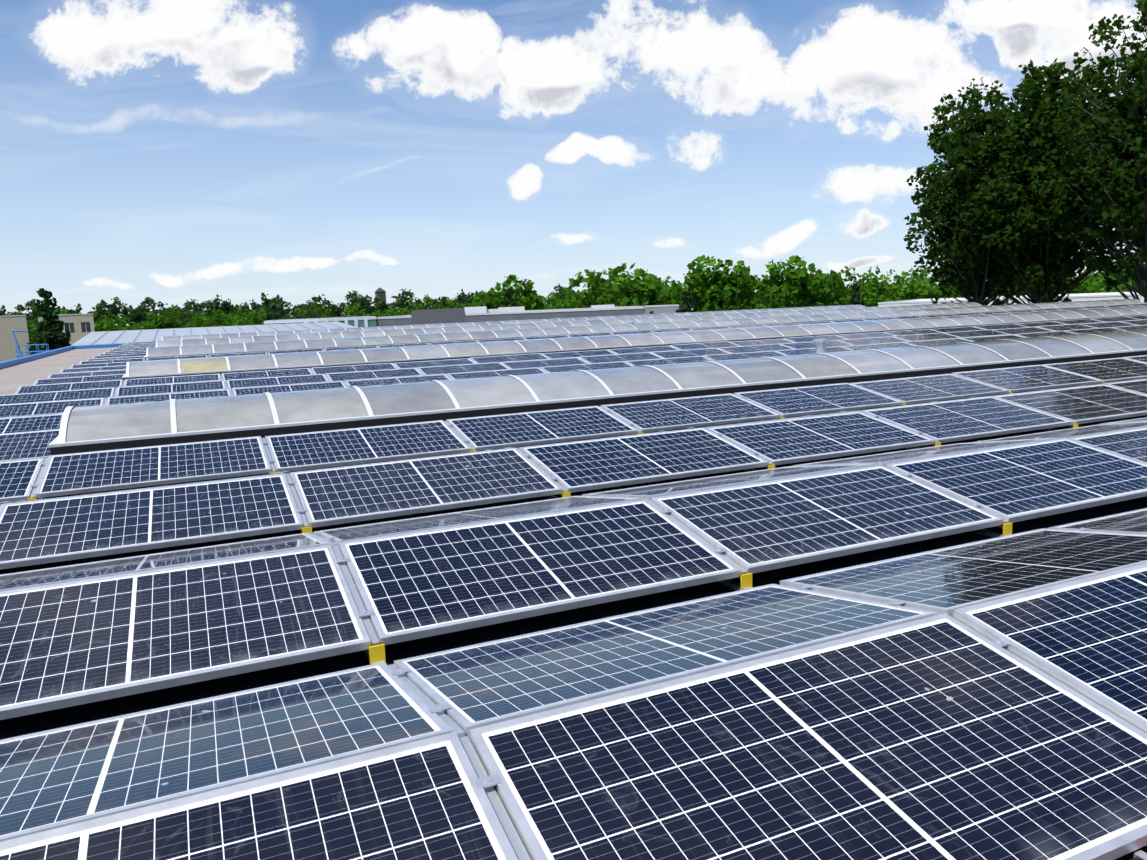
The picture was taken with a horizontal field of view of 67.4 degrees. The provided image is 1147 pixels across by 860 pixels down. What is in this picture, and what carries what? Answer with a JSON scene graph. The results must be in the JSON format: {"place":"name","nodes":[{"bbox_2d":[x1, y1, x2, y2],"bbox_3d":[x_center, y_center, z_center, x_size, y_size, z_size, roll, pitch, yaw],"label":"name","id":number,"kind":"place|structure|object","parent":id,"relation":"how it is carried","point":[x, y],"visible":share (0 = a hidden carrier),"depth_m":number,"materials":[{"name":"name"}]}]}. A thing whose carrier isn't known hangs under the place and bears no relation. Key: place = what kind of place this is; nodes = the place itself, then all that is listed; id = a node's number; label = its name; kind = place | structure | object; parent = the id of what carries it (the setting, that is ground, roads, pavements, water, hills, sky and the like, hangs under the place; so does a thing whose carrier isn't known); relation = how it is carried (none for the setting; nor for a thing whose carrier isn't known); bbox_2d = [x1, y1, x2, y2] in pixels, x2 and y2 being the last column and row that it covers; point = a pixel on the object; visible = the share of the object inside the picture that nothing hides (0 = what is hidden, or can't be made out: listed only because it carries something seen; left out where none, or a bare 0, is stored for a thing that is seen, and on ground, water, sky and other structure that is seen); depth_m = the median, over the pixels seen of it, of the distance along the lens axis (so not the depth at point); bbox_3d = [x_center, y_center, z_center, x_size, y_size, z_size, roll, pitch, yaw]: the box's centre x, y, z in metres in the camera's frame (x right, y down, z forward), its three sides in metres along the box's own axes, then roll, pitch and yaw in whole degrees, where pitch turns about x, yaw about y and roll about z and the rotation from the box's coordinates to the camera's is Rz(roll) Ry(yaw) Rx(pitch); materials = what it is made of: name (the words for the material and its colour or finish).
{"place":"outdoors","nodes":[
{"label":"outdoors","id":0,"kind":"place"},
{"bbox_2d":[71,321,357,345],"bbox_3d":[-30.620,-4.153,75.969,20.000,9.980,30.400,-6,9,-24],"label":"hall sheet roof","id":1,"kind":"structure","parent":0,"point":[112,337],"depth_m":69.19,"materials":[{"name":"white metal"}]},
{"bbox_2d":[304,316,367,326],"bbox_3d":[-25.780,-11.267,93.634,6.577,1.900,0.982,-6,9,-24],"label":"teal hall posts","id":2,"kind":"object","parent":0,"point":[346,320],"visible":0.38,"depth_m":93.83,"materials":[{"name":"metal"}]},
{"bbox_2d":[375,288,385,304],"bbox_3d":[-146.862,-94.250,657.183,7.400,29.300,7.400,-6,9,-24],"label":"church tower","id":3,"kind":"structure","parent":0,"point":[380,293],"depth_m":653.22,"materials":[{"name":"brick"}]},
{"bbox_2d":[411,308,466,324],"bbox_3d":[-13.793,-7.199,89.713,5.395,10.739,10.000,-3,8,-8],"label":"building block","id":4,"kind":"structure","parent":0,"point":[437,316],"depth_m":86.43,"materials":[{"name":"grey metal"}]},
{"bbox_2d":[0,343,1146,859],"bbox_3d":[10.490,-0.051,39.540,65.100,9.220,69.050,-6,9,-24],"label":"hall roof","id":5,"kind":"structure","parent":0,"point":[22,371],"depth_m":5.04,"materials":[{"name":"grey"}]},
{"bbox_2d":[0,335,1145,859],"bbox_3d":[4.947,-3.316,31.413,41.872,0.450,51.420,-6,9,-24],"label":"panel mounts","id":6,"kind":"object","parent":5,"relation":"on","point":[376,653],"visible":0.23,"depth_m":4.53,"materials":[{"name":"silver metal"}]},
{"bbox_2d":[0,303,1146,859],"bbox_3d":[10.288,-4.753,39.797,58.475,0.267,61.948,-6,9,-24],"label":"solar panels","id":7,"kind":"object","parent":5,"relation":"on","point":[848,713],"visible":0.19,"depth_m":3.95,"materials":[{"name":"blue glass"}]},
{"bbox_2d":[48,298,1146,454],"bbox_3d":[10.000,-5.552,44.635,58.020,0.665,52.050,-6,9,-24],"label":"rooflights","id":8,"kind":"object","parent":5,"relation":"on","point":[122,426],"visible":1,"depth_m":15.35,"materials":[{"name":"white plastic"}]},
{"bbox_2d":[343,315,924,352],"bbox_3d":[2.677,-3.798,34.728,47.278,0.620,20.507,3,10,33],"label":"roof vents","id":9,"kind":"object","parent":5,"relation":"on","point":[820,345],"visible":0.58,"depth_m":20.61,"materials":[{"name":"silver metal"}]},
{"bbox_2d":[1130,850,1146,859],"bbox_3d":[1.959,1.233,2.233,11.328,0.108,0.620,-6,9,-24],"label":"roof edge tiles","id":10,"kind":"object","parent":5,"relation":"on","point":[1140,855],"visible":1,"depth_m":2.37,"materials":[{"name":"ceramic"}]},
{"bbox_2d":[0,0,1146,324],"label":"sky","id":11,"kind":"structure","parent":0,"point":[172,152],"materials":[{"name":"blue"}]},
{"bbox_2d":[878,292,1143,306],"bbox_3d":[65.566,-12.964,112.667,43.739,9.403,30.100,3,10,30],"label":"white hall","id":12,"kind":"structure","parent":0,"point":[1094,296],"depth_m":106.68,"materials":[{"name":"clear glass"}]},
{"label":"ground","id":13,"kind":"structure","parent":0,"visible":0},
{"bbox_2d":[0,315,29,361],"bbox_3d":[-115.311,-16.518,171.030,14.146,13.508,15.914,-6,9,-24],"label":"beige office","id":14,"kind":"structure","parent":13,"relation":"on","point":[8,325],"depth_m":166.76,"materials":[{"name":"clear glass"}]},
{"bbox_2d":[1,311,32,327],"bbox_3d":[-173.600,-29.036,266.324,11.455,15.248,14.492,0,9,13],"label":"belt tree","id":15,"kind":"object","parent":13,"relation":"on","point":[28,321],"visible":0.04,"depth_m":267.03,"materials":[{"name":"green plant"}]},
{"bbox_2d":[9,312,32,319],"bbox_3d":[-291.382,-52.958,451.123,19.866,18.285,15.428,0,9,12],"label":"tree","id":16,"kind":"object","parent":13,"relation":"on","point":[27,317],"visible":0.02,"depth_m":448.26,"materials":[{"name":"green plant"}]},
{"bbox_2d":[7,312,40,352],"bbox_3d":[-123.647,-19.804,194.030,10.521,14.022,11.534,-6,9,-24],"label":"belt tree","id":17,"kind":"object","parent":13,"relation":"on","point":[30,330],"visible":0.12,"depth_m":193.90,"materials":[{"name":"green plant"}]},
{"bbox_2d":[14,299,37,320],"bbox_3d":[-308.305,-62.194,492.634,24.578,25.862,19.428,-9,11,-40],"label":"tree","id":18,"kind":"object","parent":13,"relation":"on","point":[26,305],"visible":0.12,"depth_m":490.75,"materials":[{"name":"green plant"}]},
{"bbox_2d":[12,330,48,357],"bbox_3d":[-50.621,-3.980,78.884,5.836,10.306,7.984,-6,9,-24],"label":"metal railing","id":19,"kind":"object","parent":13,"relation":"on","point":[19,350],"visible":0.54,"depth_m":75.70,"materials":[{"name":"blue metal"}]},
{"bbox_2d":[31,300,59,318],"bbox_3d":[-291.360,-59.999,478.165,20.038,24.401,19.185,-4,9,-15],"label":"tree","id":20,"kind":"object","parent":13,"relation":"on","point":[34,309],"visible":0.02,"depth_m":471.12,"materials":[{"name":"green plant"}]},
{"bbox_2d":[27,288,71,354],"bbox_3d":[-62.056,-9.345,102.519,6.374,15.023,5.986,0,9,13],"label":"conifer","id":21,"kind":"object","parent":13,"relation":"on","point":[48,330],"visible":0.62,"depth_m":101.33,"materials":[{"name":"green plant"}]},
{"bbox_2d":[38,313,94,346],"bbox_3d":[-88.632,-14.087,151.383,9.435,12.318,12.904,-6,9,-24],"label":"beige office","id":22,"kind":"structure","parent":13,"relation":"on","point":[79,326],"depth_m":146.42,"materials":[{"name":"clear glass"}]},
{"bbox_2d":[61,303,81,313],"bbox_3d":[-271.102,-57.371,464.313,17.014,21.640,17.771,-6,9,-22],"label":"tree","id":23,"kind":"object","parent":13,"relation":"on","point":[73,311],"visible":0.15,"depth_m":460.82,"materials":[{"name":"green plant"}]},
{"bbox_2d":[91,311,111,326],"bbox_3d":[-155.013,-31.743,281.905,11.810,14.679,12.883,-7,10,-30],"label":"belt tree","id":24,"kind":"object","parent":13,"relation":"on","point":[102,318],"visible":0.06,"depth_m":282.37,"materials":[{"name":"green plant"}]},
{"bbox_2d":[87,311,115,323],"bbox_3d":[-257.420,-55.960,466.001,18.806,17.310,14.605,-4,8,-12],"label":"tree","id":25,"kind":"object","parent":13,"relation":"on","point":[99,315],"visible":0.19,"depth_m":464.29,"materials":[{"name":"green plant"}]},
{"bbox_2d":[94,323,110,331],"bbox_3d":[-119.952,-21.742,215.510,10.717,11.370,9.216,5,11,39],"label":"bush","id":26,"kind":"object","parent":13,"relation":"on","point":[101,328],"visible":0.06,"depth_m":214.40,"materials":[{"name":"green plant"}]},
{"bbox_2d":[92,297,127,323],"bbox_3d":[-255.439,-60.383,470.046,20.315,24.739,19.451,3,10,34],"label":"tree","id":27,"kind":"object","parent":13,"relation":"on","point":[113,308],"visible":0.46,"depth_m":468.29,"materials":[{"name":"green plant"}]},
{"bbox_2d":[103,318,130,330],"bbox_3d":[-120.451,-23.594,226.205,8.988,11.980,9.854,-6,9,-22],"label":"belt tree","id":28,"kind":"object","parent":13,"relation":"on","point":[118,328],"visible":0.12,"depth_m":226.04,"materials":[{"name":"green plant"}]},
{"bbox_2d":[108,314,131,329],"bbox_3d":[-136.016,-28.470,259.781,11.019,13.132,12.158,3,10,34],"label":"belt tree","id":29,"kind":"object","parent":13,"relation":"on","point":[122,322],"visible":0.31,"depth_m":258.49,"materials":[{"name":"green plant"}]},
{"bbox_2d":[120,303,138,324],"bbox_3d":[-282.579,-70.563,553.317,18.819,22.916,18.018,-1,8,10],"label":"tree","id":30,"kind":"object","parent":13,"relation":"on","point":[124,310],"visible":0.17,"depth_m":548.82,"materials":[{"name":"green plant"}]},
{"bbox_2d":[126,304,149,324],"bbox_3d":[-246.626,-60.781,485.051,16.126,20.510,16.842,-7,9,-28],"label":"tree","id":31,"kind":"object","parent":13,"relation":"on","point":[136,316],"visible":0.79,"depth_m":481.90,"materials":[{"name":"green plant"}]},
{"bbox_2d":[125,321,153,329],"bbox_3d":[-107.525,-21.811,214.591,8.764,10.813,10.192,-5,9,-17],"label":"belt tree","id":32,"kind":"object","parent":13,"relation":"on","point":[142,323],"visible":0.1,"depth_m":214.04,"materials":[{"name":"green plant"}]},
{"bbox_2d":[135,297,167,321],"bbox_3d":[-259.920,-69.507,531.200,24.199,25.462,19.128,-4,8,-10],"label":"tree","id":33,"kind":"object","parent":13,"relation":"on","point":[147,300],"visible":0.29,"depth_m":528.17,"materials":[{"name":"green plant"}]},
{"bbox_2d":[146,305,181,328],"bbox_3d":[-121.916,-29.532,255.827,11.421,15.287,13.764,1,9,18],"label":"belt tree","id":34,"kind":"object","parent":13,"relation":"on","point":[162,320],"visible":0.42,"depth_m":254.85,"materials":[{"name":"green plant"}]},
{"bbox_2d":[153,306,181,323],"bbox_3d":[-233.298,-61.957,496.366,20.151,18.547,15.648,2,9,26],"label":"tree","id":35,"kind":"object","parent":13,"relation":"on","point":[159,312],"visible":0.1,"depth_m":492.64,"materials":[{"name":"green plant"}]},
{"bbox_2d":[172,302,199,322],"bbox_3d":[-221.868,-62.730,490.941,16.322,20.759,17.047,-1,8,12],"label":"tree","id":36,"kind":"object","parent":13,"relation":"on","point":[186,308],"visible":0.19,"depth_m":485.83,"materials":[{"name":"green plant"}]},
{"bbox_2d":[169,309,202,324],"bbox_3d":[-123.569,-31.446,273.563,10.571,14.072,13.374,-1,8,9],"label":"belt tree","id":37,"kind":"object","parent":13,"relation":"on","point":[185,314],"visible":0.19,"depth_m":271.89,"materials":[{"name":"green plant"}]},
{"bbox_2d":[173,316,200,327],"bbox_3d":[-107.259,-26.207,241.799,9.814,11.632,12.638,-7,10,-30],"label":"belt tree","id":38,"kind":"object","parent":13,"relation":"on","point":[185,321],"visible":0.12,"depth_m":240.50,"materials":[{"name":"green plant"}]},
{"bbox_2d":[183,299,207,316],"bbox_3d":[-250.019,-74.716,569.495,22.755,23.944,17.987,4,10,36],"label":"tree","id":39,"kind":"object","parent":13,"relation":"on","point":[195,308],"visible":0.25,"depth_m":565.60,"materials":[{"name":"green plant"}]},
{"bbox_2d":[179,312,216,327],"bbox_3d":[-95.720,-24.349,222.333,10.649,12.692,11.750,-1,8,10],"label":"bush","id":40,"kind":"object","parent":13,"relation":"on","point":[198,321],"visible":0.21,"depth_m":220.83,"materials":[{"name":"green plant"}]},
{"bbox_2d":[197,300,219,320],"bbox_3d":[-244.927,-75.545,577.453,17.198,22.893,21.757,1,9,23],"label":"tree","id":41,"kind":"object","parent":13,"relation":"on","point":[203,303],"visible":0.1,"depth_m":575.85,"materials":[{"name":"green plant"}]},
{"bbox_2d":[197,308,241,326],"bbox_3d":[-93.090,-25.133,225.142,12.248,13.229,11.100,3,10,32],"label":"bush","id":42,"kind":"object","parent":13,"relation":"on","point":[219,322],"visible":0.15,"depth_m":224.37,"materials":[{"name":"green plant"}]},
{"bbox_2d":[204,294,239,320],"bbox_3d":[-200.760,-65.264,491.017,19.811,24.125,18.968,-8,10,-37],"label":"tree","id":43,"kind":"object","parent":13,"relation":"on","point":[225,307],"visible":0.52,"depth_m":487.03,"materials":[{"name":"green plant"}]},
{"bbox_2d":[222,308,244,322],"bbox_3d":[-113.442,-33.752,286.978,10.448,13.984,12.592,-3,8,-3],"label":"belt tree","id":44,"kind":"object","parent":13,"relation":"on","point":[237,311],"visible":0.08,"depth_m":288.27,"materials":[{"name":"green plant"}]},
{"bbox_2d":[228,314,248,325],"bbox_3d":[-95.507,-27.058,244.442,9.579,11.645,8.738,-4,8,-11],"label":"belt tree","id":45,"kind":"object","parent":13,"relation":"on","point":[242,320],"visible":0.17,"depth_m":242.77,"materials":[{"name":"green plant"}]},
{"bbox_2d":[231,309,253,324],"bbox_3d":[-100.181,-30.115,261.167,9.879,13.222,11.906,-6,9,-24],"label":"belt tree","id":46,"kind":"object","parent":13,"relation":"on","point":[237,318],"visible":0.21,"depth_m":260.63,"materials":[{"name":"green plant"}]},
{"bbox_2d":[238,299,260,315],"bbox_3d":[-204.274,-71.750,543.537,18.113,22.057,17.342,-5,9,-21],"label":"tree","id":47,"kind":"object","parent":13,"relation":"on","point":[253,307],"visible":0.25,"depth_m":541.51,"materials":[{"name":"green plant"}]},
{"bbox_2d":[236,309,272,325],"bbox_3d":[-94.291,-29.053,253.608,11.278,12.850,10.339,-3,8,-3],"label":"belt tree","id":48,"kind":"object","parent":13,"relation":"on","point":[257,320],"visible":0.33,"depth_m":251.60,"materials":[{"name":"green plant"}]},
{"bbox_2d":[259,292,291,318],"bbox_3d":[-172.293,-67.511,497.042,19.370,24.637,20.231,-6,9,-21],"label":"tree","id":49,"kind":"object","parent":13,"relation":"on","point":[269,303],"visible":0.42,"depth_m":494.91,"materials":[{"name":"green plant"}]},
{"bbox_2d":[258,302,293,320],"bbox_3d":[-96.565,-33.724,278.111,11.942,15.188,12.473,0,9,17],"label":"belt tree","id":50,"kind":"object","parent":13,"relation":"on","point":[276,314],"visible":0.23,"depth_m":274.31,"materials":[{"name":"green plant"}]},
{"bbox_2d":[290,302,313,315],"bbox_3d":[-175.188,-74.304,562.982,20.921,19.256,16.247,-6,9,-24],"label":"tree","id":51,"kind":"object","parent":13,"relation":"on","point":[308,304],"visible":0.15,"depth_m":558.46,"materials":[{"name":"green plant"}]},
{"bbox_2d":[292,306,323,318],"bbox_3d":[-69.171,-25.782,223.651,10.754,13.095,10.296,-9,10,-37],"label":"belt tree","id":52,"kind":"object","parent":13,"relation":"on","point":[309,315],"visible":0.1,"depth_m":223.07,"materials":[{"name":"green plant"}]},
{"bbox_2d":[293,302,324,318],"bbox_3d":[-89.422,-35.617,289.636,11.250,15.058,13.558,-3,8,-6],"label":"belt tree","id":53,"kind":"object","parent":13,"relation":"on","point":[314,307],"visible":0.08,"depth_m":289.25,"materials":[{"name":"green plant"}]},
{"bbox_2d":[305,305,333,317],"bbox_3d":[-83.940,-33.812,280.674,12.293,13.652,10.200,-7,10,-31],"label":"belt tree","id":54,"kind":"object","parent":13,"relation":"on","point":[326,312],"visible":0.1,"depth_m":280.19,"materials":[{"name":"green plant"}]},
{"bbox_2d":[264,316,376,326],"bbox_3d":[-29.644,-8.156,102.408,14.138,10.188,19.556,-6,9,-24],"label":"teal hall","id":55,"kind":"object","parent":13,"relation":"on","point":[371,321],"visible":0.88,"depth_m":93.98,"materials":[{"name":"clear glass"}]},
{"bbox_2d":[310,299,330,316],"bbox_3d":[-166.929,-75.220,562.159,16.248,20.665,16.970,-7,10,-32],"label":"tree","id":56,"kind":"object","parent":13,"relation":"on","point":[321,305],"visible":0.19,"depth_m":559.45,"materials":[{"name":"green plant"}]},
{"bbox_2d":[306,294,335,316],"bbox_3d":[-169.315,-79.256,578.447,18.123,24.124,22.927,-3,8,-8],"label":"tree","id":57,"kind":"object","parent":13,"relation":"on","point":[318,299],"visible":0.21,"depth_m":577.77,"materials":[{"name":"green plant"}]},
{"bbox_2d":[330,302,347,316],"bbox_3d":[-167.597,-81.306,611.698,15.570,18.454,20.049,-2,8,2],"label":"tree","id":58,"kind":"object","parent":13,"relation":"on","point":[339,310],"visible":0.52,"depth_m":606.36,"materials":[{"name":"green plant"}]},
{"bbox_2d":[334,303,361,317],"bbox_3d":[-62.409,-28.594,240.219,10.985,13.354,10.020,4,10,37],"label":"belt tree","id":59,"kind":"object","parent":13,"relation":"on","point":[353,311],"visible":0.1,"depth_m":239.93,"materials":[{"name":"green plant"}]},
{"bbox_2d":[343,290,371,314],"bbox_3d":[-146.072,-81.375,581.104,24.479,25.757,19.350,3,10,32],"label":"tree","id":60,"kind":"object","parent":13,"relation":"on","point":[349,296],"visible":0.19,"depth_m":578.32,"materials":[{"name":"green plant"}]},
{"bbox_2d":[346,293,376,314],"bbox_3d":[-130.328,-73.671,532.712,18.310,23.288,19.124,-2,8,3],"label":"tree","id":61,"kind":"object","parent":13,"relation":"on","point":[364,303],"visible":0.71,"depth_m":529.63,"materials":[{"name":"green plant"}]},
{"bbox_2d":[369,296,387,316],"bbox_3d":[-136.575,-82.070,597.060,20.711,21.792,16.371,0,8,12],"label":"tree","id":62,"kind":"object","parent":13,"relation":"on","point":[382,305],"visible":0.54,"depth_m":594.16,"materials":[{"name":"green plant"}]},
{"bbox_2d":[376,307,403,324],"bbox_3d":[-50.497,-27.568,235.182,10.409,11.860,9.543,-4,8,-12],"label":"belt tree","id":63,"kind":"object","parent":13,"relation":"on","point":[395,311],"visible":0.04,"depth_m":233.42,"materials":[{"name":"green plant"}]},
{"bbox_2d":[387,289,417,314],"bbox_3d":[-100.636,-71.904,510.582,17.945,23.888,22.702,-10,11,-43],"label":"tree","id":64,"kind":"object","parent":13,"relation":"on","point":[401,302],"visible":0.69,"depth_m":506.17,"materials":[{"name":"green plant"}]},
{"bbox_2d":[407,297,432,314],"bbox_3d":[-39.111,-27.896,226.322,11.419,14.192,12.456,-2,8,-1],"label":"belt tree","id":65,"kind":"object","parent":13,"relation":"on","point":[418,306],"visible":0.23,"depth_m":223.06,"materials":[{"name":"green plant"}]},
{"bbox_2d":[413,294,430,309],"bbox_3d":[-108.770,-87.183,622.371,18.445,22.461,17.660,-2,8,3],"label":"tree","id":66,"kind":"object","parent":13,"relation":"on","point":[419,301],"visible":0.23,"depth_m":620.55,"materials":[{"name":"green plant"}]},
{"bbox_2d":[428,296,448,308],"bbox_3d":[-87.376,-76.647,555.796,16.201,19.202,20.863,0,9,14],"label":"tree","id":67,"kind":"object","parent":13,"relation":"on","point":[441,302],"visible":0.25,"depth_m":552.52,"materials":[{"name":"green plant"}]},
{"bbox_2d":[428,297,456,308],"bbox_3d":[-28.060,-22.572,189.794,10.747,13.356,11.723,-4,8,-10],"label":"belt tree","id":68,"kind":"object","parent":13,"relation":"on","point":[439,306],"visible":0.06,"depth_m":186.91,"materials":[{"name":"green plant"}]},
{"bbox_2d":[449,289,473,307],"bbox_3d":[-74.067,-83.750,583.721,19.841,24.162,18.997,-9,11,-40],"label":"tree","id":69,"kind":"object","parent":13,"relation":"on","point":[460,298],"visible":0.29,"depth_m":580.51,"materials":[{"name":"green plant"}]},
{"bbox_2d":[464,291,477,306],"bbox_3d":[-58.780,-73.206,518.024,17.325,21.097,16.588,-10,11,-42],"label":"tree","id":70,"kind":"object","parent":13,"relation":"on","point":[469,299],"visible":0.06,"depth_m":513.12,"materials":[{"name":"green plant"}]},
{"bbox_2d":[471,274,547,309],"bbox_3d":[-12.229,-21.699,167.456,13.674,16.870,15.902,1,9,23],"label":"tree","id":71,"kind":"object","parent":13,"relation":"on","point":[496,300],"visible":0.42,"depth_m":164.67,"materials":[{"name":"green plant"}]},
{"bbox_2d":[503,288,516,306],"bbox_3d":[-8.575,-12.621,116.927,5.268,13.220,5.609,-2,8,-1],"label":"conifer","id":72,"kind":"object","parent":13,"relation":"on","point":[509,300],"visible":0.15,"depth_m":115.99,"materials":[{"name":"green plant"}]},
{"bbox_2d":[377,304,643,326],"bbox_3d":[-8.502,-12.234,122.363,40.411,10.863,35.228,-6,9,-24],"label":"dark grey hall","id":73,"kind":"structure","parent":13,"relation":"on","point":[479,314],"depth_m":109.82,"materials":[{"name":"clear glass"}]},
{"bbox_2d":[541,292,558,309],"bbox_3d":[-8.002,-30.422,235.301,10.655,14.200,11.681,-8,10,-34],"label":"belt tree","id":74,"kind":"object","parent":13,"relation":"on","point":[548,305],"visible":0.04,"depth_m":234.36,"materials":[{"name":"green plant"}]},
{"bbox_2d":[545,298,579,309],"bbox_3d":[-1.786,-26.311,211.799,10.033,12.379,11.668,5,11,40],"label":"bush","id":75,"kind":"object","parent":13,"relation":"on","point":[567,302],"visible":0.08,"depth_m":209.60,"materials":[{"name":"green plant"}]},
{"bbox_2d":[554,283,583,303],"bbox_3d":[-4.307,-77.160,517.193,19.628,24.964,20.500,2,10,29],"label":"tree","id":76,"kind":"object","parent":13,"relation":"on","point":[559,289],"visible":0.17,"depth_m":511.09,"materials":[{"name":"green plant"}]},
{"bbox_2d":[554,287,587,308],"bbox_3d":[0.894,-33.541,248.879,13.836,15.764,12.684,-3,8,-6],"label":"belt tree","id":77,"kind":"object","parent":13,"relation":"on","point":[566,294],"visible":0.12,"depth_m":248.57,"materials":[{"name":"green plant"}]},
{"bbox_2d":[568,262,651,308],"bbox_3d":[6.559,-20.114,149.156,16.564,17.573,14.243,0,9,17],"label":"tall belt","id":78,"kind":"object","parent":13,"relation":"on","point":[598,289],"visible":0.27,"depth_m":146.90,"materials":[{"name":"green plant"}]},
{"bbox_2d":[590,303,692,313],"bbox_3d":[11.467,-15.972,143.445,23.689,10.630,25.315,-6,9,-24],"label":"grey hall","id":79,"kind":"structure","parent":13,"relation":"on","point":[659,309],"depth_m":132.75,"materials":[{"name":"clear glass"}]},
{"bbox_2d":[600,268,684,313],"bbox_3d":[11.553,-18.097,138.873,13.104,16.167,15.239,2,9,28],"label":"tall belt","id":80,"kind":"object","parent":13,"relation":"on","point":[660,294],"visible":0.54,"depth_m":136.37,"materials":[{"name":"green plant"}]},
{"bbox_2d":[675,289,696,312],"bbox_3d":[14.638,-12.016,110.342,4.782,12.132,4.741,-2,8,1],"label":"conifer","id":81,"kind":"object","parent":13,"relation":"on","point":[687,305],"visible":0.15,"depth_m":109.34,"materials":[{"name":"green plant"}]},
{"bbox_2d":[678,255,760,311],"bbox_3d":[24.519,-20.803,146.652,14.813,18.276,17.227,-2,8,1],"label":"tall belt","id":82,"kind":"object","parent":13,"relation":"on","point":[728,292],"visible":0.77,"depth_m":143.31,"materials":[{"name":"green plant"}]},
{"bbox_2d":[740,274,777,308],"bbox_3d":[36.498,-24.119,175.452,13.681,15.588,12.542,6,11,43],"label":"belt tree","id":83,"kind":"object","parent":13,"relation":"on","point":[756,300],"visible":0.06,"depth_m":175.06,"materials":[{"name":"green plant"}]},
{"bbox_2d":[762,286,792,308],"bbox_3d":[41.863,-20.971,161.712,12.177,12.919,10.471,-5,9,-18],"label":"belt tree","id":84,"kind":"object","parent":13,"relation":"on","point":[768,302],"depth_m":160.53,"materials":[{"name":"green plant"}]},
{"bbox_2d":[753,255,849,308],"bbox_3d":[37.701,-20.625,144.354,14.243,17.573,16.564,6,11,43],"label":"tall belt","id":85,"kind":"object","parent":13,"relation":"on","point":[811,290],"visible":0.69,"depth_m":141.73,"materials":[{"name":"green plant"}]},
{"bbox_2d":[848,283,865,306],"bbox_3d":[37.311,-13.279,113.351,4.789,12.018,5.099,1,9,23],"label":"conifer","id":86,"kind":"object","parent":13,"relation":"on","point":[855,299],"visible":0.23,"depth_m":112.39,"materials":[{"name":"green plant"}]},
{"bbox_2d":[838,272,879,305],"bbox_3d":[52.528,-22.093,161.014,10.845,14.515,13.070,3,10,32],"label":"belt tree","id":87,"kind":"object","parent":13,"relation":"on","point":[862,288],"visible":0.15,"depth_m":160.53,"materials":[{"name":"green plant"}]},
{"bbox_2d":[841,266,903,295],"bbox_3d":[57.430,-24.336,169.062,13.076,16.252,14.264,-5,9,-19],"label":"belt tree","id":88,"kind":"object","parent":13,"relation":"on","point":[849,274],"visible":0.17,"depth_m":170.09,"materials":[{"name":"green plant"}]},
{"bbox_2d":[845,274,909,306],"bbox_3d":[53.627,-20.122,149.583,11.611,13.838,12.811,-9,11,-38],"label":"belt tree","id":89,"kind":"object","parent":13,"relation":"on","point":[876,298],"visible":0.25,"depth_m":147.98,"materials":[{"name":"green plant"}]},
{"bbox_2d":[887,268,919,291],"bbox_3d":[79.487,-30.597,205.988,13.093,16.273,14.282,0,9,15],"label":"belt tree","id":90,"kind":"object","parent":13,"relation":"on","point":[900,287],"visible":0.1,"depth_m":202.09,"materials":[{"name":"green plant"}]},
{"bbox_2d":[887,265,944,295],"bbox_3d":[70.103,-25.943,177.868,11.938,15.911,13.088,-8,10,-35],"label":"belt tree","id":91,"kind":"object","parent":13,"relation":"on","point":[913,278],"visible":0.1,"depth_m":178.18,"materials":[{"name":"green plant"}]},
{"bbox_2d":[891,277,961,300],"bbox_3d":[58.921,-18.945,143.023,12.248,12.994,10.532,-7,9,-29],"label":"belt tree","id":92,"kind":"object","parent":13,"relation":"on","point":[926,291],"visible":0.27,"depth_m":141.92,"materials":[{"name":"green plant"}]},
{"bbox_2d":[903,77,1051,305],"bbox_3d":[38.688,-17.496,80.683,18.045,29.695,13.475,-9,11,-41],"label":"tree","id":93,"kind":"object","parent":13,"relation":"on","point":[966,149],"visible":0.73,"depth_m":77.89,"materials":[{"name":"green plant"}]},
{"bbox_2d":[942,58,1145,303],"bbox_3d":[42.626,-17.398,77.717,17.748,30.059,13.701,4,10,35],"label":"tree","id":94,"kind":"object","parent":13,"relation":"on","point":[1033,118],"visible":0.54,"depth_m":74.49,"materials":[{"name":"green plant"}]},
{"bbox_2d":[1054,277,1101,293],"bbox_3d":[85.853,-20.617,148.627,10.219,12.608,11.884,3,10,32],"label":"bush","id":95,"kind":"object","parent":13,"relation":"on","point":[1087,287],"visible":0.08,"depth_m":145.86,"materials":[{"name":"green plant"}]},
{"bbox_2d":[1065,271,1114,292],"bbox_3d":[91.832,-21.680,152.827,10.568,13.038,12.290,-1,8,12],"label":"belt tree","id":96,"kind":"object","parent":13,"relation":"on","point":[1098,284],"visible":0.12,"depth_m":150.19,"materials":[{"name":"green plant"}]},
{"bbox_2d":[1038,0,1146,302],"bbox_3d":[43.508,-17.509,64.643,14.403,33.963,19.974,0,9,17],"label":"tree","id":97,"kind":"object","parent":13,"relation":"on","point":[1122,210],"visible":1,"depth_m":64.67,"materials":[{"name":"green plant"}]},
{"bbox_2d":[1100,284,1132,292],"bbox_3d":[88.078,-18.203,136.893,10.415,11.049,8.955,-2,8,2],"label":"bush","id":98,"kind":"object","parent":13,"relation":"on","point":[1114,289],"visible":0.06,"depth_m":137.31,"materials":[{"name":"green plant"}]},
{"bbox_2d":[1120,259,1144,291],"bbox_3d":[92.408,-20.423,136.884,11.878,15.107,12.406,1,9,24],"label":"belt tree","id":99,"kind":"object","parent":13,"relation":"on","point":[1124,274],"visible":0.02,"depth_m":138.85,"materials":[{"name":"green plant"}]},
{"bbox_2d":[1126,262,1144,290],"bbox_3d":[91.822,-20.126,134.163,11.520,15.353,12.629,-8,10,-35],"label":"belt tree","id":100,"kind":"object","parent":13,"relation":"on","point":[1130,282],"depth_m":134.49,"materials":[{"name":"green plant"}]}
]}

